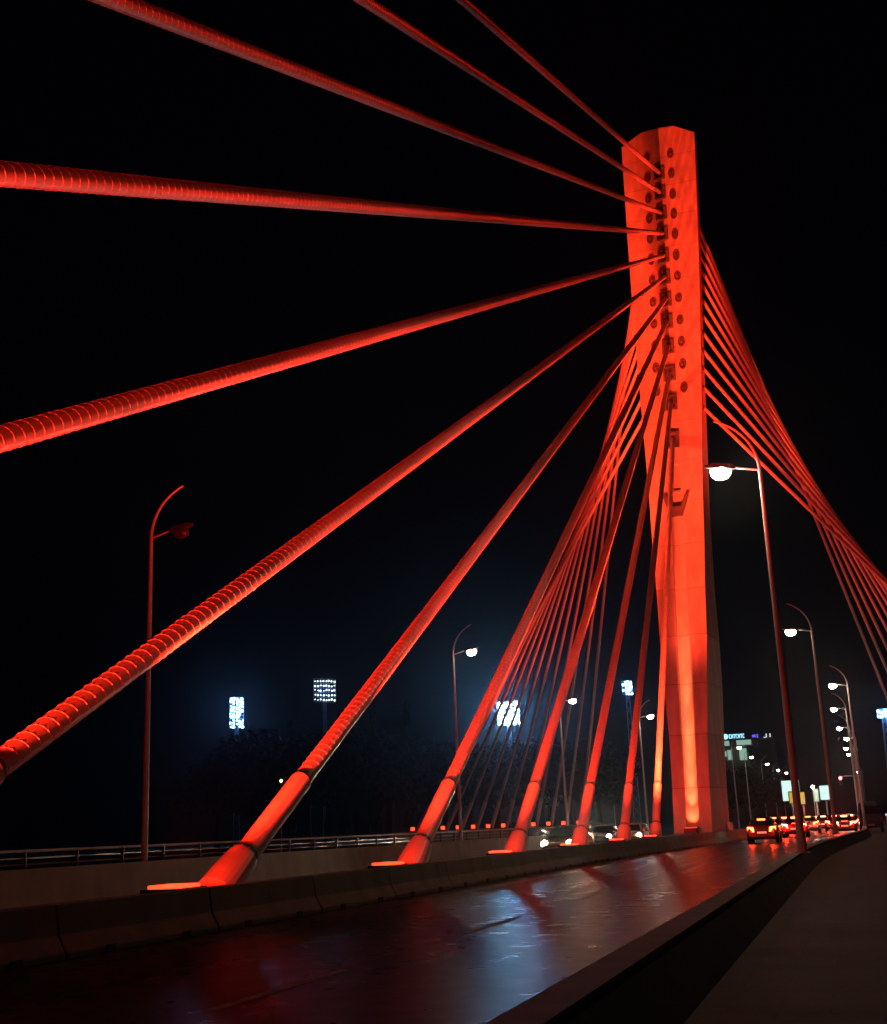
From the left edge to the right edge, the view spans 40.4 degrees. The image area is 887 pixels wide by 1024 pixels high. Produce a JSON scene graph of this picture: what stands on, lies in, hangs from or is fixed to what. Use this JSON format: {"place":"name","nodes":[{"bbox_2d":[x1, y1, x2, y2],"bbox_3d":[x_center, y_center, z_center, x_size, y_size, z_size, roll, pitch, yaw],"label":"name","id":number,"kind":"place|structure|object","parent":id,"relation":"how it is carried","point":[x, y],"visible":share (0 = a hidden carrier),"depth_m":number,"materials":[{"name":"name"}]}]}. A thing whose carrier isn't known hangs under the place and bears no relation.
{"place":"outdoors","nodes":[
{"label":"outdoors","id":0,"kind":"place"},
{"bbox_2d":[0,827,859,1023],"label":"road","id":1,"kind":"structure","parent":0,"point":[421,959],"depth_m":14.91,"materials":[{"name":"asphalt"}]},
{"bbox_2d":[0,905,64,971],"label":"barrier segment","id":2,"kind":"object","parent":1,"relation":"on","point":[28,937],"visible":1,"depth_m":14.99,"materials":[{"name":"concrete"}]},
{"bbox_2d":[47,887,217,959],"bbox_3d":[-4.484,5.902,17.466,0.615,0.680,3.976,-7,-16,17],"label":"barrier segment","id":3,"kind":"object","parent":1,"relation":"on","point":[95,926],"visible":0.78,"depth_m":17.10,"materials":[{"name":"concrete"}]},
{"bbox_2d":[199,876,321,931],"bbox_3d":[-3.214,6.821,21.146,0.615,0.680,3.976,-7,-16,17],"label":"barrier segment","id":4,"kind":"object","parent":1,"relation":"on","point":[239,905],"visible":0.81,"depth_m":20.82,"materials":[{"name":"concrete"}]},
{"bbox_2d":[0,832,597,908],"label":"parapet wall","id":5,"kind":"structure","parent":1,"relation":"on","point":[30,887],"depth_m":36.02,"materials":[{"name":"concrete"}]},
{"bbox_2d":[306,867,395,912],"bbox_3d":[-1.943,7.741,24.825,0.615,0.680,3.976,-7,-16,17],"label":"barrier segment","id":6,"kind":"object","parent":1,"relation":"on","point":[333,891],"visible":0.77,"depth_m":24.54,"materials":[{"name":"concrete"}]},
{"bbox_2d":[0,828,744,909],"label":"median","id":7,"kind":"object","parent":1,"relation":"on","point":[429,861],"visible":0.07,"depth_m":35.88,"materials":[{"name":"concrete"}]},
{"bbox_2d":[140,883,206,893],"bbox_3d":[-4.305,6.059,19.442,0.640,0.125,1.120,-7,-16,17],"label":"floodlight","id":8,"kind":"object","parent":7,"relation":"on","point":[164,887],"visible":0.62,"depth_m":19.08,"materials":[{"name":"red"}]},
{"bbox_2d":[0,160,663,235],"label":"stay cable","id":9,"kind":"object","parent":7,"relation":"attached to","point":[21,175],"visible":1,"depth_m":23.84,"materials":[{"name":"paint"}]},
{"bbox_2d":[0,253,665,452],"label":"stay cable","id":10,"kind":"object","parent":7,"relation":"attached to","point":[31,430],"visible":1,"depth_m":22.87,"materials":[{"name":"paint"}]},
{"bbox_2d":[0,275,666,784],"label":"stay cable","id":11,"kind":"object","parent":7,"relation":"attached to","point":[30,741],"visible":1,"depth_m":21.85,"materials":[{"name":"paint"}]},
{"bbox_2d":[88,0,662,214],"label":"stay cable","id":12,"kind":"object","parent":7,"relation":"attached to","point":[144,11],"visible":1,"depth_m":28.82,"materials":[{"name":"paint"}]},
{"bbox_2d":[198,297,667,886],"bbox_3d":[7.519,-5.819,61.797,0.920,44.627,78.306,-7,-16,17],"label":"stay cable","id":13,"kind":"object","parent":7,"relation":"attached to","point":[236,863],"visible":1,"depth_m":27.45,"materials":[{"name":"paint"}]},
{"bbox_2d":[352,0,661,193],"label":"stay cable","id":14,"kind":"object","parent":7,"relation":"attached to","point":[376,8],"visible":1,"depth_m":45.79,"materials":[{"name":"paint"}]},
{"bbox_2d":[397,319,668,863],"bbox_3d":[8.970,-3.661,65.559,0.920,42.278,68.016,-7,-16,17],"label":"stay cable","id":15,"kind":"object","parent":7,"relation":"attached to","point":[417,848],"visible":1,"depth_m":38.86,"materials":[{"name":"paint"}]},
{"bbox_2d":[455,0,660,174],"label":"stay cable","id":16,"kind":"object","parent":7,"relation":"attached to","point":[488,23],"visible":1,"depth_m":59.07,"materials":[{"name":"paint"}]},
{"bbox_2d":[504,344,669,851],"bbox_3d":[10.415,-1.405,69.264,0.920,39.716,57.659,-7,-16,17],"label":"stay cable","id":17,"kind":"object","parent":7,"relation":"attached to","point":[517,841],"visible":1,"depth_m":49.56,"materials":[{"name":"paint"}]},
{"bbox_2d":[570,371,671,844],"bbox_3d":[11.858,0.899,72.944,0.920,37.049,47.268,-7,-16,17],"label":"stay cable","id":18,"kind":"object","parent":7,"relation":"attached to","point":[580,835],"visible":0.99,"depth_m":59.20,"materials":[{"name":"paint"}]},
{"bbox_2d":[616,400,672,840],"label":"stay cable","id":19,"kind":"object","parent":7,"relation":"attached to","point":[624,830],"visible":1,"depth_m":67.72,"materials":[{"name":"paint"}]},
{"bbox_2d":[649,437,674,836],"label":"stay cable","id":20,"kind":"object","parent":7,"relation":"attached to","point":[655,827],"visible":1,"depth_m":75.21,"materials":[{"name":"paint"}]},
{"bbox_2d":[387,861,452,898],"bbox_3d":[-0.673,8.660,28.505,0.615,0.680,3.976,-7,-16,17],"label":"barrier segment","id":21,"kind":"object","parent":1,"relation":"on","point":[409,880],"visible":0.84,"depth_m":28.24,"materials":[{"name":"concrete"}]},
{"bbox_2d":[441,856,496,888],"bbox_3d":[0.598,9.580,32.185,0.615,0.680,3.976,-7,-16,17],"label":"barrier segment","id":22,"kind":"object","parent":1,"relation":"on","point":[464,872],"visible":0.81,"depth_m":31.93,"materials":[{"name":"concrete"}]},
{"bbox_2d":[485,851,532,879],"bbox_3d":[1.868,10.499,35.865,0.615,0.680,3.976,-7,-16,17],"label":"barrier segment","id":23,"kind":"object","parent":1,"relation":"on","point":[509,865],"visible":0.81,"depth_m":35.63,"materials":[{"name":"concrete"}]},
{"bbox_2d":[206,827,857,1009],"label":"road marking","id":24,"kind":"object","parent":1,"relation":"on","point":[283,988],"visible":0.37,"depth_m":12.50,"materials":[{"name":"paint"}]},
{"bbox_2d":[521,848,562,873],"bbox_3d":[3.146,11.418,39.542,0.615,0.680,3.976,-7,-16,18],"label":"barrier segment","id":25,"kind":"object","parent":1,"relation":"on","point":[541,860],"visible":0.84,"depth_m":39.34,"materials":[{"name":"concrete"}]},
{"bbox_2d":[541,825,593,848],"bbox_3d":[5.927,15.714,57.665,1.940,1.436,4.585,-7,-16,17],"label":"car","id":26,"kind":"object","parent":1,"relation":"on","point":[557,836],"visible":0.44,"depth_m":56.52,"materials":[{"name":"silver metal"}]},
{"bbox_2d":[556,845,588,867],"bbox_3d":[4.471,12.331,43.205,0.615,0.680,3.976,-7,-16,18],"label":"barrier segment","id":27,"kind":"object","parent":1,"relation":"on","point":[570,856],"visible":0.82,"depth_m":43.00,"materials":[{"name":"concrete"}]},
{"bbox_2d":[583,843,612,863],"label":"barrier segment","id":28,"kind":"object","parent":1,"relation":"on","point":[597,852],"visible":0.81,"depth_m":46.63,"materials":[{"name":"concrete"}]},
{"bbox_2d":[590,824,617,842],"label":"car","id":29,"kind":"object","parent":1,"relation":"on","point":[606,833],"visible":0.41,"depth_m":82.72,"materials":[{"name":"paint"}]},
{"bbox_2d":[606,841,633,859],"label":"barrier segment","id":30,"kind":"object","parent":1,"relation":"on","point":[619,849],"visible":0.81,"depth_m":50.30,"materials":[{"name":"concrete"}]},
{"bbox_2d":[626,839,652,856],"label":"barrier segment","id":31,"kind":"object","parent":1,"relation":"on","point":[639,847],"visible":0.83,"depth_m":53.92,"materials":[{"name":"concrete"}]},
{"bbox_2d":[630,822,649,838],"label":"car","id":32,"kind":"object","parent":1,"relation":"on","point":[640,829],"visible":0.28,"depth_m":80.53,"materials":[{"name":"white paint"}]},
{"bbox_2d":[646,837,669,853],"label":"barrier segment","id":33,"kind":"object","parent":1,"relation":"on","point":[658,845],"visible":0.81,"depth_m":57.52,"materials":[{"name":"concrete"}]},
{"bbox_2d":[666,835,685,850],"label":"barrier segment","id":34,"kind":"object","parent":1,"relation":"on","point":[674,843],"visible":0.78,"depth_m":61.16,"materials":[{"name":"concrete"}]},
{"bbox_2d":[681,834,698,848],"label":"barrier segment","id":35,"kind":"object","parent":1,"relation":"on","point":[689,840],"visible":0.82,"depth_m":64.79,"materials":[{"name":"concrete"}]},
{"bbox_2d":[747,817,781,843],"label":"car","id":36,"kind":"object","parent":1,"relation":"on","point":[760,828],"visible":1,"depth_m":69.63,"materials":[{"name":"paint"}]},
{"bbox_2d":[780,779,800,801],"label":"billboard","id":37,"kind":"object","parent":1,"relation":"on","point":[785,786],"visible":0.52,"depth_m":164.54,"materials":[{"name":"grey"}]},
{"bbox_2d":[782,816,810,837],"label":"car","id":38,"kind":"object","parent":1,"relation":"on","point":[788,826],"visible":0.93,"depth_m":83.91,"materials":[{"name":"red paint"}]},
{"bbox_2d":[803,816,820,832],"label":"car","id":39,"kind":"object","parent":1,"relation":"on","point":[814,824],"visible":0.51,"depth_m":102.19,"materials":[{"name":"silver metal"}]},
{"bbox_2d":[829,693,859,828],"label":"street lamp","id":40,"kind":"object","parent":1,"relation":"on","point":[833,709],"visible":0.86,"depth_m":120.52,"materials":[{"name":"metal"}]},
{"bbox_2d":[836,815,857,833],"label":"car","id":41,"kind":"object","parent":1,"relation":"on","point":[846,822],"visible":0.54,"depth_m":93.82,"materials":[{"name":"paint"}]},
{"bbox_2d":[0,814,885,870],"bbox_3d":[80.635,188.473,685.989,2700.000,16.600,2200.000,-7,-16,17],"label":"terrain","id":42,"kind":"structure","parent":0,"point":[667,827],"depth_m":232.42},
{"bbox_2d":[229,697,243,839],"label":"floodlight mast","id":43,"kind":"object","parent":42,"relation":"on","point":[233,700],"visible":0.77,"depth_m":475.37,"materials":[{"name":"metal"}]},
{"bbox_2d":[202,738,300,828],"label":"broadleaf tree","id":44,"kind":"object","parent":42,"relation":"on","point":[243,787],"visible":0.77,"depth_m":308.36,"materials":[{"name":"green plant"}]},
{"bbox_2d":[212,725,304,844],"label":"broadleaf tree","id":45,"kind":"object","parent":42,"relation":"on","point":[231,747],"visible":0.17,"depth_m":324.68,"materials":[{"name":"green plant"}]},
{"bbox_2d":[258,723,358,844],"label":"broadleaf tree","id":46,"kind":"object","parent":42,"relation":"on","point":[290,764],"visible":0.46,"depth_m":293.55,"materials":[{"name":"green plant"}]},
{"bbox_2d":[263,733,366,843],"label":"broadleaf tree","id":47,"kind":"object","parent":42,"relation":"on","point":[328,823],"visible":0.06,"depth_m":299.81,"materials":[{"name":"green plant"}]},
{"bbox_2d":[313,678,335,839],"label":"floodlight mast","id":48,"kind":"object","parent":42,"relation":"on","point":[325,712],"visible":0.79,"depth_m":562.02,"materials":[{"name":"metal"}]},
{"bbox_2d":[308,727,399,842],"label":"broadleaf tree","id":49,"kind":"object","parent":42,"relation":"on","point":[335,767],"visible":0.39,"depth_m":290.49,"materials":[{"name":"green plant"}]},
{"bbox_2d":[334,726,430,841],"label":"broadleaf tree","id":50,"kind":"object","parent":42,"relation":"on","point":[363,775],"visible":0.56,"depth_m":278.74,"materials":[{"name":"green plant"}]},
{"bbox_2d":[371,739,455,815],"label":"broadleaf tree","id":51,"kind":"object","parent":42,"relation":"on","point":[412,787],"visible":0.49,"depth_m":267.13,"materials":[{"name":"green plant"}]},
{"bbox_2d":[402,739,489,829],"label":"broadleaf tree","id":52,"kind":"object","parent":42,"relation":"on","point":[421,756],"visible":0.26,"depth_m":267.18,"materials":[{"name":"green plant"}]},
{"bbox_2d":[416,737,506,828],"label":"broadleaf tree","id":53,"kind":"object","parent":42,"relation":"on","point":[430,794],"visible":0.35,"depth_m":257.00,"materials":[{"name":"green plant"}]},
{"bbox_2d":[453,739,533,827],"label":"broadleaf tree","id":54,"kind":"object","parent":42,"relation":"on","point":[496,793],"visible":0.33,"depth_m":255.18,"materials":[{"name":"green plant"}]},
{"bbox_2d":[391,824,604,844],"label":"counterweight","id":55,"kind":"object","parent":42,"relation":"on","point":[444,840],"visible":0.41,"depth_m":118.29,"materials":[{"name":"concrete"}]},
{"bbox_2d":[417,418,641,830],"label":"back stay","id":56,"kind":"object","parent":55,"relation":"attached to","point":[622,456],"visible":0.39,"depth_m":103.78,"materials":[{"name":"paint"}]},
{"bbox_2d":[447,388,638,829],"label":"back stay","id":57,"kind":"object","parent":55,"relation":"attached to","point":[453,813],"visible":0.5,"depth_m":111.66,"materials":[{"name":"paint"}]},
{"bbox_2d":[462,365,637,828],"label":"back stay","id":58,"kind":"object","parent":55,"relation":"attached to","point":[467,813],"visible":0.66,"depth_m":113.83,"materials":[{"name":"paint"}]},
{"bbox_2d":[476,352,636,828],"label":"back stay","id":59,"kind":"object","parent":55,"relation":"attached to","point":[546,622],"visible":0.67,"depth_m":114.04,"materials":[{"name":"paint"}]},
{"bbox_2d":[476,400,640,741],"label":"back stay","id":60,"kind":"object","parent":55,"relation":"attached to","point":[597,489],"visible":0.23,"depth_m":104.83,"materials":[{"name":"paint"}]},
{"bbox_2d":[491,344,635,827],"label":"back stay","id":61,"kind":"object","parent":55,"relation":"attached to","point":[552,622],"visible":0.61,"depth_m":115.01,"materials":[{"name":"paint"}]},
{"bbox_2d":[506,326,634,827],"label":"back stay","id":62,"kind":"object","parent":55,"relation":"attached to","point":[550,655],"visible":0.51,"depth_m":116.52,"materials":[{"name":"paint"}]},
{"bbox_2d":[530,316,633,780],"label":"back stay","id":63,"kind":"object","parent":55,"relation":"attached to","point":[567,618],"visible":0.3,"depth_m":116.93,"materials":[{"name":"paint"}]},
{"bbox_2d":[535,305,632,826],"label":"back stay","id":64,"kind":"object","parent":55,"relation":"attached to","point":[569,647],"visible":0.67,"depth_m":117.77,"materials":[{"name":"paint"}]},
{"bbox_2d":[550,305,631,825],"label":"back stay","id":65,"kind":"object","parent":55,"relation":"attached to","point":[576,667],"visible":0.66,"depth_m":120.51,"materials":[{"name":"paint"}]},
{"bbox_2d":[567,306,630,820],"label":"back stay","id":66,"kind":"object","parent":55,"relation":"attached to","point":[587,659],"visible":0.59,"depth_m":121.37,"materials":[{"name":"paint"}]},
{"bbox_2d":[581,373,627,802],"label":"back stay","id":67,"kind":"object","parent":55,"relation":"attached to","point":[600,631],"visible":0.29,"depth_m":121.86,"materials":[{"name":"paint"}]},
{"bbox_2d":[497,701,519,825],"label":"floodlight mast","id":68,"kind":"object","parent":42,"relation":"on","point":[509,713],"visible":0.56,"depth_m":429.96,"materials":[{"name":"metal"}]},
{"bbox_2d":[470,739,573,810],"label":"broadleaf tree","id":69,"kind":"object","parent":42,"relation":"on","point":[525,776],"visible":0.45,"depth_m":253.12,"materials":[{"name":"green plant"}]},
{"bbox_2d":[506,737,584,825],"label":"broadleaf tree","id":70,"kind":"object","parent":42,"relation":"on","point":[547,813],"visible":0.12,"depth_m":260.15,"materials":[{"name":"green plant"}]},
{"bbox_2d":[532,738,623,824],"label":"broadleaf tree","id":71,"kind":"object","parent":42,"relation":"on","point":[579,771],"visible":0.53,"depth_m":250.75,"materials":[{"name":"green plant"}]},
{"bbox_2d":[557,735,643,823],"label":"broadleaf tree","id":72,"kind":"object","parent":42,"relation":"on","point":[609,752],"visible":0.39,"depth_m":255.75,"materials":[{"name":"green plant"}]},
{"bbox_2d":[622,681,641,821],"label":"floodlight mast","id":73,"kind":"object","parent":42,"relation":"on","point":[625,686],"visible":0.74,"depth_m":416.75,"materials":[{"name":"metal"}]},
{"bbox_2d":[724,739,759,825],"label":"office block","id":74,"kind":"structure","parent":42,"relation":"on","point":[739,760],"depth_m":305.93,"materials":[{"name":"concrete"}]},
{"bbox_2d":[726,767,780,827],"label":"broadleaf tree","id":75,"kind":"object","parent":42,"relation":"on","point":[758,795],"visible":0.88,"depth_m":235.61,"materials":[{"name":"green plant"}]},
{"bbox_2d":[735,762,791,816],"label":"broadleaf tree","id":76,"kind":"object","parent":42,"relation":"on","point":[776,779],"visible":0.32,"depth_m":245.94,"materials":[{"name":"green plant"}]},
{"bbox_2d":[752,737,783,816],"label":"dark block","id":77,"kind":"structure","parent":42,"relation":"on","point":[767,747],"depth_m":314.53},
{"bbox_2d":[0,0,886,850],"label":"sky","id":78,"kind":"structure","parent":0,"point":[784,102],"materials":[{"name":"black"}]},
{"bbox_2d":[662,825,747,835],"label":"footway","id":79,"kind":"structure","parent":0,"point":[741,826],"depth_m":179.32,"materials":[{"name":"concrete"}]},
{"bbox_2d":[141,485,193,860],"bbox_3d":[-9.258,5.585,40.391,1.820,13.375,0.400,-7,-16,17],"label":"street lamp","id":80,"kind":"object","parent":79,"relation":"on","point":[180,531],"visible":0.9,"depth_m":40.42,"materials":[{"name":"metal"}]},
{"bbox_2d":[0,827,553,868],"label":"railing","id":81,"kind":"object","parent":79,"relation":"on","point":[122,853],"visible":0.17,"depth_m":43.57,"materials":[{"name":"metal"}]},
{"bbox_2d":[452,624,478,840],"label":"street lamp","id":82,"kind":"object","parent":79,"relation":"on","point":[471,651],"visible":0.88,"depth_m":71.51,"materials":[{"name":"metal"}]},
{"bbox_2d":[560,681,577,824],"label":"street lamp","id":83,"kind":"object","parent":79,"relation":"on","point":[572,700],"visible":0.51,"depth_m":101.95,"materials":[{"name":"metal"}]},
{"bbox_2d":[639,700,654,827],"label":"street lamp","id":84,"kind":"object","parent":79,"relation":"on","point":[650,716],"visible":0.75,"depth_m":120.36,"materials":[{"name":"metal"}]},
{"bbox_2d":[684,819,886,1023],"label":"pavement","id":85,"kind":"structure","parent":0,"point":[815,952],"depth_m":12.98,"materials":[{"name":"concrete"}]},
{"bbox_2d":[484,826,871,1023],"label":"parapet wall","id":86,"kind":"structure","parent":85,"relation":"on","point":[674,970],"depth_m":10.36,"materials":[{"name":"concrete"}]},
{"bbox_2d":[705,421,809,852],"bbox_3d":[9.127,3.369,35.684,1.820,12.975,0.400,-7,-16,17],"label":"street lamp","id":87,"kind":"object","parent":86,"relation":"on","point":[720,471],"visible":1,"depth_m":35.22,"materials":[{"name":"metal"}]},
{"bbox_2d":[782,603,837,833],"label":"street lamp","id":88,"kind":"object","parent":86,"relation":"on","point":[790,631],"visible":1,"depth_m":67.86,"materials":[{"name":"metal"}]},
{"bbox_2d":[827,666,866,825],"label":"street lamp","id":89,"kind":"object","parent":86,"relation":"on","point":[832,685],"visible":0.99,"depth_m":97.96,"materials":[{"name":"metal"}]},
{"bbox_2d":[858,801,883,831],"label":"parked van","id":90,"kind":"object","parent":85,"relation":"on","point":[873,814],"visible":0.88,"depth_m":96.77,"materials":[{"name":"blue paint"}]},
{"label":"counterweight","id":91,"kind":"object","parent":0,"visible":0},
{"bbox_2d":[702,347,865,553],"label":"back stay","id":92,"kind":"object","parent":91,"relation":"attached to","point":[761,424],"visible":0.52,"depth_m":102.15,"materials":[{"name":"paint"}]},
{"bbox_2d":[702,365,881,572],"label":"back stay","id":93,"kind":"object","parent":91,"relation":"attached to","point":[773,449],"visible":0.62,"depth_m":100.87,"materials":[{"name":"paint"}]},
{"bbox_2d":[700,226,886,699],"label":"back stay","id":94,"kind":"object","parent":91,"relation":"attached to","point":[815,519],"visible":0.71,"depth_m":114.31,"materials":[{"name":"paint"}]},
{"bbox_2d":[700,238,886,672],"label":"back stay","id":95,"kind":"object","parent":91,"relation":"attached to","point":[818,513],"visible":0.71,"depth_m":112.71,"materials":[{"name":"paint"}]},
{"bbox_2d":[701,253,886,649],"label":"back stay","id":96,"kind":"object","parent":91,"relation":"attached to","point":[826,521],"visible":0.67,"depth_m":111.07,"materials":[{"name":"paint"}]},
{"bbox_2d":[701,266,886,631],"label":"back stay","id":97,"kind":"object","parent":91,"relation":"attached to","point":[762,386],"visible":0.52,"depth_m":108.93,"materials":[{"name":"paint"}]},
{"bbox_2d":[701,279,886,616],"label":"back stay","id":98,"kind":"object","parent":91,"relation":"attached to","point":[779,420],"visible":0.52,"depth_m":107.56,"materials":[{"name":"paint"}]},
{"bbox_2d":[701,295,886,604],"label":"back stay","id":99,"kind":"object","parent":91,"relation":"attached to","point":[753,383],"visible":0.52,"depth_m":106.16,"materials":[{"name":"paint"}]},
{"bbox_2d":[702,384,886,580],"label":"back stay","id":100,"kind":"object","parent":91,"relation":"attached to","point":[785,474],"visible":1,"depth_m":99.58,"materials":[{"name":"paint"}]},
{"bbox_2d":[702,312,886,595],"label":"back stay","id":101,"kind":"object","parent":91,"relation":"attached to","point":[748,384],"visible":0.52,"depth_m":104.84,"materials":[{"name":"paint"}]},
{"bbox_2d":[702,329,886,589],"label":"back stay","id":102,"kind":"object","parent":91,"relation":"attached to","point":[754,404],"visible":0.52,"depth_m":103.46,"materials":[{"name":"paint"}]},
{"bbox_2d":[703,405,886,585],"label":"back stay","id":103,"kind":"object","parent":91,"relation":"attached to","point":[803,503],"visible":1,"depth_m":98.27,"materials":[{"name":"paint"}]},
{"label":"bridge deck","id":104,"kind":"structure","parent":0,"visible":0},
{"bbox_2d":[622,126,728,833],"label":"bridge pylon","id":105,"kind":"object","parent":104,"relation":"on","point":[693,694],"visible":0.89,"depth_m":94.97,"materials":[{"name":"concrete"}]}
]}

